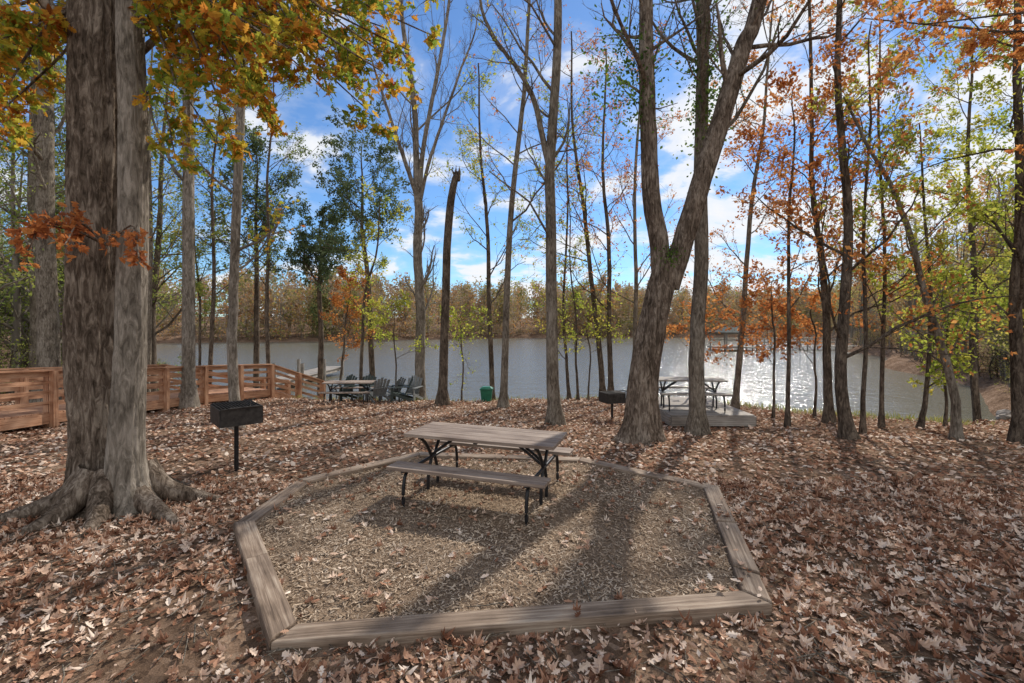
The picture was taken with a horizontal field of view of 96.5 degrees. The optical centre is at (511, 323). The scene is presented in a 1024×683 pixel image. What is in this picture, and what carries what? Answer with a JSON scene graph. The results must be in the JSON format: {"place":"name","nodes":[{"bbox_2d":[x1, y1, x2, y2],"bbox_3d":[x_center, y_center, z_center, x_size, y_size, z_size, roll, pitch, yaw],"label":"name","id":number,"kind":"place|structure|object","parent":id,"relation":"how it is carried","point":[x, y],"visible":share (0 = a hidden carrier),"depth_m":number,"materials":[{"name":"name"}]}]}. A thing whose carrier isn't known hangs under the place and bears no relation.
{"place":"outdoors","nodes":[
{"label":"outdoors","id":0,"kind":"place"},
{"bbox_2d":[0,317,1023,682],"bbox_3d":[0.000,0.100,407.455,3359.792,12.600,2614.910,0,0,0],"label":"ground","id":1,"kind":"structure","parent":0,"point":[150,669],"depth_m":4.13,"materials":[{"name":"brown soil"}]},
{"bbox_2d":[0,0,65,391],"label":"hickory tree","id":2,"kind":"object","parent":1,"relation":"on","point":[31,179],"visible":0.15,"depth_m":18.32,"materials":[{"name":"brown plant"}]},
{"bbox_2d":[0,0,165,402],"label":"hickory tree","id":3,"kind":"object","parent":1,"relation":"on","point":[48,349],"visible":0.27,"depth_m":15.80,"materials":[{"name":"grey plant"}]},
{"bbox_2d":[0,322,197,393],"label":"understory shrubs","id":4,"kind":"object","parent":1,"relation":"on","point":[12,358],"visible":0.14,"depth_m":17.94,"materials":[{"name":"green plant"}]},
{"bbox_2d":[0,0,222,393],"bbox_3d":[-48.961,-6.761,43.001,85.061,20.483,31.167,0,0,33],"label":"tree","id":5,"kind":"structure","parent":1,"relation":"on","point":[14,306],"depth_m":19.32,"materials":[{"name":"green plant"}]},
{"bbox_2d":[55,34,243,391],"bbox_3d":[-13.833,-4.888,18.207,7.113,16.078,4.660,0,0,-44],"label":"young tree","id":6,"kind":"object","parent":1,"relation":"on","point":[150,277],"visible":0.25,"depth_m":17.94,"materials":[{"name":"green plant"}]},
{"bbox_2d":[0,364,325,430],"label":"boardwalk","id":7,"kind":"structure","parent":1,"relation":"on","point":[49,411],"depth_m":14.42,"materials":[{"name":"brown wood"}]},
{"bbox_2d":[146,17,215,408],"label":"poplar tree","id":8,"kind":"object","parent":1,"relation":"on","point":[188,395],"visible":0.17,"depth_m":15.27,"materials":[{"name":"brown plant"}]},
{"bbox_2d":[150,84,240,391],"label":"leaning tree","id":9,"kind":"object","parent":1,"relation":"on","point":[156,278],"visible":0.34,"depth_m":21.97,"materials":[{"name":"green plant"}]},
{"bbox_2d":[153,180,239,387],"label":"young tree","id":10,"kind":"object","parent":1,"relation":"on","point":[199,287],"visible":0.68,"depth_m":19.75,"materials":[{"name":"green plant"}]},
{"bbox_2d":[149,88,293,383],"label":"young tree","id":11,"kind":"object","parent":1,"relation":"on","point":[212,316],"visible":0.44,"depth_m":18.95,"materials":[{"name":"green plant"}]},
{"bbox_2d":[0,0,443,540],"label":"oak tree","id":12,"kind":"object","parent":1,"relation":"on","point":[111,468],"visible":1,"depth_m":5.42,"materials":[{"name":"brown plant"}]},
{"bbox_2d":[210,400,262,471],"bbox_3d":[-4.167,1.794,6.943,0.572,1.162,0.850,0,0,-43],"label":"park grill","id":13,"kind":"object","parent":1,"relation":"on","point":[235,414],"visible":1,"depth_m":6.84,"materials":[{"name":"metal"}]},
{"bbox_2d":[169,4,305,429],"bbox_3d":[-6.437,-5.073,10.991,2.881,15.455,1.861,0,0,-43],"label":"pine tree","id":14,"kind":"object","parent":1,"relation":"on","point":[231,332],"visible":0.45,"depth_m":11.13,"materials":[{"name":"brown plant"}]},
{"bbox_2d":[197,121,305,387],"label":"young tree","id":15,"kind":"object","parent":1,"relation":"on","point":[254,145],"visible":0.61,"depth_m":21.82,"materials":[{"name":"green plant"}]},
{"bbox_2d":[173,73,332,398],"bbox_3d":[-10.621,-3.828,18.825,6.117,14.693,3.156,0,0,0],"label":"young tree","id":16,"kind":"object","parent":1,"relation":"on","point":[267,281],"visible":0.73,"depth_m":19.31,"materials":[{"name":"green plant"}]},
{"bbox_2d":[258,195,365,395],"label":"cedar tree","id":17,"kind":"object","parent":1,"relation":"on","point":[323,266],"visible":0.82,"depth_m":21.95,"materials":[{"name":"green plant"}]},
{"bbox_2d":[330,374,357,401],"bbox_3d":[-6.652,2.551,18.080,0.750,0.984,0.847,0,0,31],"label":"adirondack chair","id":18,"kind":"object","parent":1,"relation":"on","point":[349,377],"visible":0.57,"depth_m":18.18,"materials":[{"name":"plastic"}]},
{"bbox_2d":[319,264,375,398],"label":"maple sapling","id":19,"kind":"object","parent":1,"relation":"on","point":[337,297],"visible":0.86,"depth_m":19.24,"materials":[{"name":"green plant"}]},
{"bbox_2d":[318,380,376,403],"bbox_3d":[-6.151,2.595,17.300,1.808,0.766,1.514,0,0,-4],"label":"picnic table","id":20,"kind":"object","parent":1,"relation":"on","point":[359,382],"visible":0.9,"depth_m":17.11,"materials":[{"name":"grey wood"}]},
{"bbox_2d":[302,96,411,399],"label":"cedar tree","id":21,"kind":"object","parent":1,"relation":"on","point":[345,195],"visible":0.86,"depth_m":20.87,"materials":[{"name":"green plant"}]},
{"bbox_2d":[350,374,376,399],"bbox_3d":[-5.878,2.573,18.191,0.750,0.984,0.847,0,0,14],"label":"adirondack chair","id":22,"kind":"object","parent":1,"relation":"on","point":[367,377],"visible":0.32,"depth_m":18.41,"materials":[{"name":"plastic"}]},
{"bbox_2d":[341,176,413,399],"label":"maple tree","id":23,"kind":"object","parent":1,"relation":"on","point":[383,264],"visible":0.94,"depth_m":19.01,"materials":[{"name":"green plant"}]},
{"bbox_2d":[365,377,390,402],"bbox_3d":[-5.140,2.539,17.528,0.750,0.984,0.847,0,0,-40],"label":"adirondack chair","id":24,"kind":"object","parent":1,"relation":"on","point":[379,390],"visible":0.9,"depth_m":17.34,"materials":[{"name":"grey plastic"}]},
{"bbox_2d":[378,377,405,401],"bbox_3d":[-4.663,2.572,17.866,0.847,0.984,0.750,0,0,21],"label":"adirondack chair","id":25,"kind":"object","parent":1,"relation":"on","point":[398,381],"visible":0.47,"depth_m":17.72,"materials":[{"name":"grey plastic"}]},
{"bbox_2d":[355,289,438,399],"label":"maple sapling","id":26,"kind":"object","parent":1,"relation":"on","point":[382,319],"visible":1,"depth_m":17.89,"materials":[{"name":"green plant"}]},
{"bbox_2d":[390,376,413,402],"bbox_3d":[-4.209,2.499,17.521,0.847,0.984,0.750,0,0,-13],"label":"adirondack chair","id":27,"kind":"object","parent":1,"relation":"on","point":[403,395],"visible":0.94,"depth_m":17.26,"materials":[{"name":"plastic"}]},
{"bbox_2d":[398,375,422,400],"bbox_3d":[-3.978,2.595,17.991,0.750,0.984,0.847,0,0,14],"label":"adirondack chair","id":28,"kind":"object","parent":1,"relation":"on","point":[414,390],"visible":0.72,"depth_m":18.18,"materials":[{"name":"grey plastic"}]},
{"bbox_2d":[349,0,496,400],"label":"sycamore tree","id":29,"kind":"object","parent":1,"relation":"on","point":[417,180],"visible":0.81,"depth_m":18.75,"materials":[{"name":"brown plant"}]},
{"bbox_2d":[434,166,460,405],"bbox_3d":[-2.323,-1.334,16.400,0.966,8.640,0.612,0,0,0],"label":"dead tree snag","id":30,"kind":"object","parent":1,"relation":"on","point":[442,397],"visible":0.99,"depth_m":16.28,"materials":[{"name":"wood"}]},
{"bbox_2d":[439,302,498,400],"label":"maple sapling","id":31,"kind":"object","parent":1,"relation":"on","point":[473,308],"visible":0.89,"depth_m":17.84,"materials":[{"name":"green plant"}]},
{"bbox_2d":[480,386,492,401],"bbox_3d":[-0.980,2.742,17.566,0.500,0.593,0.518,0,0,0],"label":"trash bin","id":32,"kind":"object","parent":1,"relation":"on","point":[486,393],"visible":0.95,"depth_m":17.41,"materials":[{"name":"green plastic"}]},
{"bbox_2d":[4,309,969,341],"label":"distant bank shrubs","id":33,"kind":"object","parent":1,"relation":"on","point":[275,331],"visible":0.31,"depth_m":97.12,"materials":[{"name":"brown plant"}]},
{"bbox_2d":[420,49,558,400],"bbox_3d":[-0.724,-4.072,19.325,5.424,15.450,5.422,0,0,0],"label":"maple tree","id":34,"kind":"object","parent":1,"relation":"on","point":[490,330],"visible":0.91,"depth_m":18.96,"materials":[{"name":"brown plant"}]},
{"bbox_2d":[257,457,739,623],"bbox_3d":[-0.122,2.170,5.286,5.435,0.001,4.300,0,0,0],"label":"mulch bed","id":35,"kind":"object","parent":1,"relation":"on","point":[287,576],"visible":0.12,"depth_m":4.48,"materials":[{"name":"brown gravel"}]},
{"bbox_2d":[386,422,573,525],"bbox_3d":[-0.328,1.783,5.829,1.955,0.766,1.514,0,0,19],"label":"picnic table","id":36,"kind":"object","parent":35,"relation":"on","point":[533,442],"visible":1,"depth_m":5.58,"materials":[{"name":"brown wood"}]},
{"bbox_2d":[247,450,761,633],"bbox_3d":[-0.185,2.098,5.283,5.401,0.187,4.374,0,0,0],"label":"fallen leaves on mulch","id":37,"kind":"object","parent":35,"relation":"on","point":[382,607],"visible":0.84,"depth_m":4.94,"materials":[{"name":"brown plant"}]},
{"bbox_2d":[233,452,772,653],"bbox_3d":[-0.119,2.199,5.285,5.648,0.203,4.492,0,0,0],"label":"timber border","id":38,"kind":"object","parent":1,"relation":"on","point":[276,617],"visible":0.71,"depth_m":3.39,"materials":[{"name":"brown wood"}]},
{"bbox_2d":[2,254,1006,337],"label":"distant treeline","id":39,"kind":"object","parent":1,"relation":"on","point":[289,305],"visible":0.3,"depth_m":111.32,"materials":[{"name":"brown plant"}]},
{"bbox_2d":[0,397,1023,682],"bbox_3d":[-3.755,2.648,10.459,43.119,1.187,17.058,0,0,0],"label":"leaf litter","id":40,"kind":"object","parent":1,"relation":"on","point":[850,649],"visible":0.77,"depth_m":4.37,"materials":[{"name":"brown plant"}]},
{"bbox_2d":[463,0,583,425],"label":"ash tree","id":41,"kind":"object","parent":1,"relation":"on","point":[554,416],"visible":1,"depth_m":11.49,"materials":[{"name":"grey plant"}]},
{"bbox_2d":[446,0,620,407],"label":"hickory tree","id":42,"kind":"object","parent":1,"relation":"on","point":[503,399],"visible":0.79,"depth_m":15.33,"materials":[{"name":"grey plant"}]},
{"bbox_2d":[503,27,614,398],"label":"leaning tree","id":43,"kind":"object","parent":1,"relation":"on","point":[602,386],"visible":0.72,"depth_m":18.42,"materials":[{"name":"brown plant"}]},
{"bbox_2d":[502,82,622,399],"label":"young tree","id":44,"kind":"object","parent":1,"relation":"on","point":[563,301],"visible":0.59,"depth_m":18.24,"materials":[{"name":"green plant"}]},
{"bbox_2d":[522,149,629,400],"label":"young tree","id":45,"kind":"object","parent":1,"relation":"on","point":[575,344],"visible":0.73,"depth_m":17.91,"materials":[{"name":"green plant"}]},
{"bbox_2d":[543,291,622,400],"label":"beech sapling","id":46,"kind":"object","parent":1,"relation":"on","point":[599,311],"visible":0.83,"depth_m":17.96,"materials":[{"name":"green plant"}]},
{"bbox_2d":[538,24,640,390],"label":"sweetgum tree","id":47,"kind":"object","parent":1,"relation":"on","point":[610,387],"visible":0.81,"depth_m":17.93,"materials":[{"name":"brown plant"}]},
{"bbox_2d":[599,390,626,419],"bbox_3d":[2.842,2.335,12.723,0.725,0.892,0.540,0,0,-20],"label":"park grill","id":48,"kind":"object","parent":1,"relation":"on","point":[612,397],"visible":0.95,"depth_m":12.53,"materials":[{"name":"metal"}]},
{"bbox_2d":[560,19,713,345],"bbox_3d":[5.129,-4.494,18.038,5.123,15.236,5.116,0,0,31],"label":"young tree","id":49,"kind":"object","parent":1,"relation":"on","point":[636,271],"visible":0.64,"depth_m":18.11,"materials":[{"name":"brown plant"}]},
{"bbox_2d":[292,394,994,424],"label":"shore grass","id":50,"kind":"structure","parent":1,"relation":"on","point":[810,410],"depth_m":13.98,"materials":[{"name":"green plant"}]},
{"bbox_2d":[658,397,756,426],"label":"wood platform","id":51,"kind":"structure","parent":1,"relation":"on","point":[676,415],"depth_m":11.42,"materials":[{"name":"grey wood"}]},
{"bbox_2d":[658,377,733,412],"bbox_3d":[4.750,1.874,12.300,1.761,0.766,1.514,0,0,5],"label":"picnic table","id":52,"kind":"object","parent":51,"relation":"on","point":[673,380],"visible":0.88,"depth_m":12.08,"materials":[{"name":"grey wood"}]},
{"bbox_2d":[664,283,756,366],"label":"maple sapling","id":53,"kind":"object","parent":1,"relation":"on","point":[672,328],"visible":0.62,"depth_m":14.38,"materials":[{"name":"orange plant"}]},
{"bbox_2d":[626,0,801,435],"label":"ivy covered tree","id":54,"kind":"object","parent":1,"relation":"on","point":[697,422],"visible":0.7,"depth_m":10.27,"materials":[{"name":"grey plant"}]},
{"bbox_2d":[568,0,884,445],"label":"forked oak tree","id":55,"kind":"object","parent":1,"relation":"on","point":[642,422],"visible":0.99,"depth_m":9.29,"materials":[{"name":"brown plant"}]},
{"bbox_2d":[707,255,798,418],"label":"beech sapling","id":56,"kind":"object","parent":1,"relation":"on","point":[762,354],"visible":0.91,"depth_m":12.62,"materials":[{"name":"orange plant"}]},
{"bbox_2d":[649,0,865,408],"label":"beech tree","id":57,"kind":"object","parent":1,"relation":"on","point":[735,401],"visible":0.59,"depth_m":14.97,"materials":[{"name":"brown plant"}]},
{"bbox_2d":[742,277,851,417],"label":"beech sapling","id":58,"kind":"object","parent":1,"relation":"on","point":[805,322],"visible":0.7,"depth_m":13.06,"materials":[{"name":"orange plant"}]},
{"bbox_2d":[746,338,888,349],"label":"pier","id":59,"kind":"structure","parent":1,"relation":"on","point":[764,342],"depth_m":61.52,"materials":[{"name":"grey wood"}]},
{"bbox_2d":[715,61,929,427],"bbox_3d":[6.917,-1.845,10.561,2.745,8.909,3.756,0,0,-23],"label":"beech sapling","id":60,"kind":"object","parent":1,"relation":"on","point":[748,134],"visible":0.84,"depth_m":11.02,"materials":[{"name":"orange plant"}]},
{"bbox_2d":[724,0,966,423],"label":"oak tree","id":61,"kind":"object","parent":1,"relation":"on","point":[828,414],"visible":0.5,"depth_m":12.00,"materials":[{"name":"orange plant"}]},
{"bbox_2d":[733,0,1023,440],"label":"oak tree","id":62,"kind":"object","parent":1,"relation":"on","point":[847,430],"visible":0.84,"depth_m":9.58,"materials":[{"name":"brown plant"}]},
{"bbox_2d":[808,0,960,427],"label":"young tree","id":63,"kind":"object","parent":1,"relation":"on","point":[881,419],"visible":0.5,"depth_m":11.06,"materials":[{"name":"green plant"}]},
{"bbox_2d":[804,0,977,434],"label":"young tree","id":64,"kind":"object","parent":1,"relation":"on","point":[862,422],"visible":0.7,"depth_m":10.20,"materials":[{"name":"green plant"}]},
{"bbox_2d":[808,81,998,440],"bbox_3d":[8.254,-1.308,9.595,3.640,7.640,2.054,0,0,-9],"label":"leaning tree","id":65,"kind":"object","parent":1,"relation":"on","point":[956,430],"visible":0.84,"depth_m":9.45,"materials":[{"name":"green plant"}]},
{"bbox_2d":[833,0,1023,160],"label":"oak tree","id":66,"kind":"object","parent":1,"relation":"on","point":[985,38],"visible":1,"depth_m":7.40,"materials":[{"name":"orange plant"}]},
{"bbox_2d":[851,322,1009,392],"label":"bank shrubs","id":67,"kind":"object","parent":1,"relation":"on","point":[990,364],"visible":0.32,"depth_m":26.41,"materials":[{"name":"green plant"}]},
{"bbox_2d":[856,104,1023,428],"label":"young tree","id":68,"kind":"object","parent":1,"relation":"on","point":[925,211],"visible":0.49,"depth_m":10.84,"materials":[{"name":"green plant"}]},
{"bbox_2d":[877,263,1008,425],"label":"maple sapling","id":69,"kind":"object","parent":1,"relation":"on","point":[948,335],"visible":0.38,"depth_m":11.36,"materials":[{"name":"green plant"}]},
{"bbox_2d":[884,0,1023,443],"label":"sweetgum tree","id":70,"kind":"object","parent":1,"relation":"on","point":[1015,433],"visible":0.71,"depth_m":9.35,"materials":[{"name":"green plant"}]},
{"bbox_2d":[909,16,1014,421],"bbox_3d":[15.158,-2.717,14.000,4.222,13.571,4.597,0,0,-45],"label":"sweetgum tree","id":71,"kind":"object","parent":1,"relation":"on","point":[975,398],"visible":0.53,"depth_m":14.43,"materials":[{"name":"green plant"}]},
{"bbox_2d":[918,0,1023,330],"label":"sweetgum tree","id":72,"kind":"object","parent":1,"relation":"on","point":[981,218],"visible":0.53,"depth_m":11.87,"materials":[{"name":"green plant"}]},
{"bbox_2d":[0,0,1023,317],"label":"sky","id":73,"kind":"structure","parent":0,"point":[309,109],"materials":[{"name":"blue"}]},
{"bbox_2d":[156,337,995,421],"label":"lake water","id":74,"kind":"structure","parent":0,"point":[903,397],"depth_m":34.95,"materials":[{"name":"grey liquid"}]},
{"bbox_2d":[249,356,343,389],"bbox_3d":[-12.500,3.900,27.075,1.790,3.300,9.985,0,0,0],"label":"dock","id":75,"kind":"object","parent":74,"relation":"in","point":[314,371],"visible":0.33,"depth_m":28.41,"materials":[{"name":"grey wood"}]},
{"bbox_2d":[707,326,759,350],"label":"covered dock","id":76,"kind":"object","parent":74,"relation":"in","point":[727,332],"visible":0.38,"depth_m":58.66,"materials":[{"name":"grey wood"}]},
{"bbox_2d":[995,409,1010,420],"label":"shore rocks","id":77,"kind":"object","parent":74,"relation":"in","point":[1004,414],"visible":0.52,"depth_m":16.52,"materials":[{"name":"grey stone"}]},
{"bbox_2d":[817,157,1014,386],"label":"woodland right bank","id":78,"kind":"structure","parent":0,"point":[900,305],"depth_m":31.07,"materials":[{"name":"green plant"}]}
]}

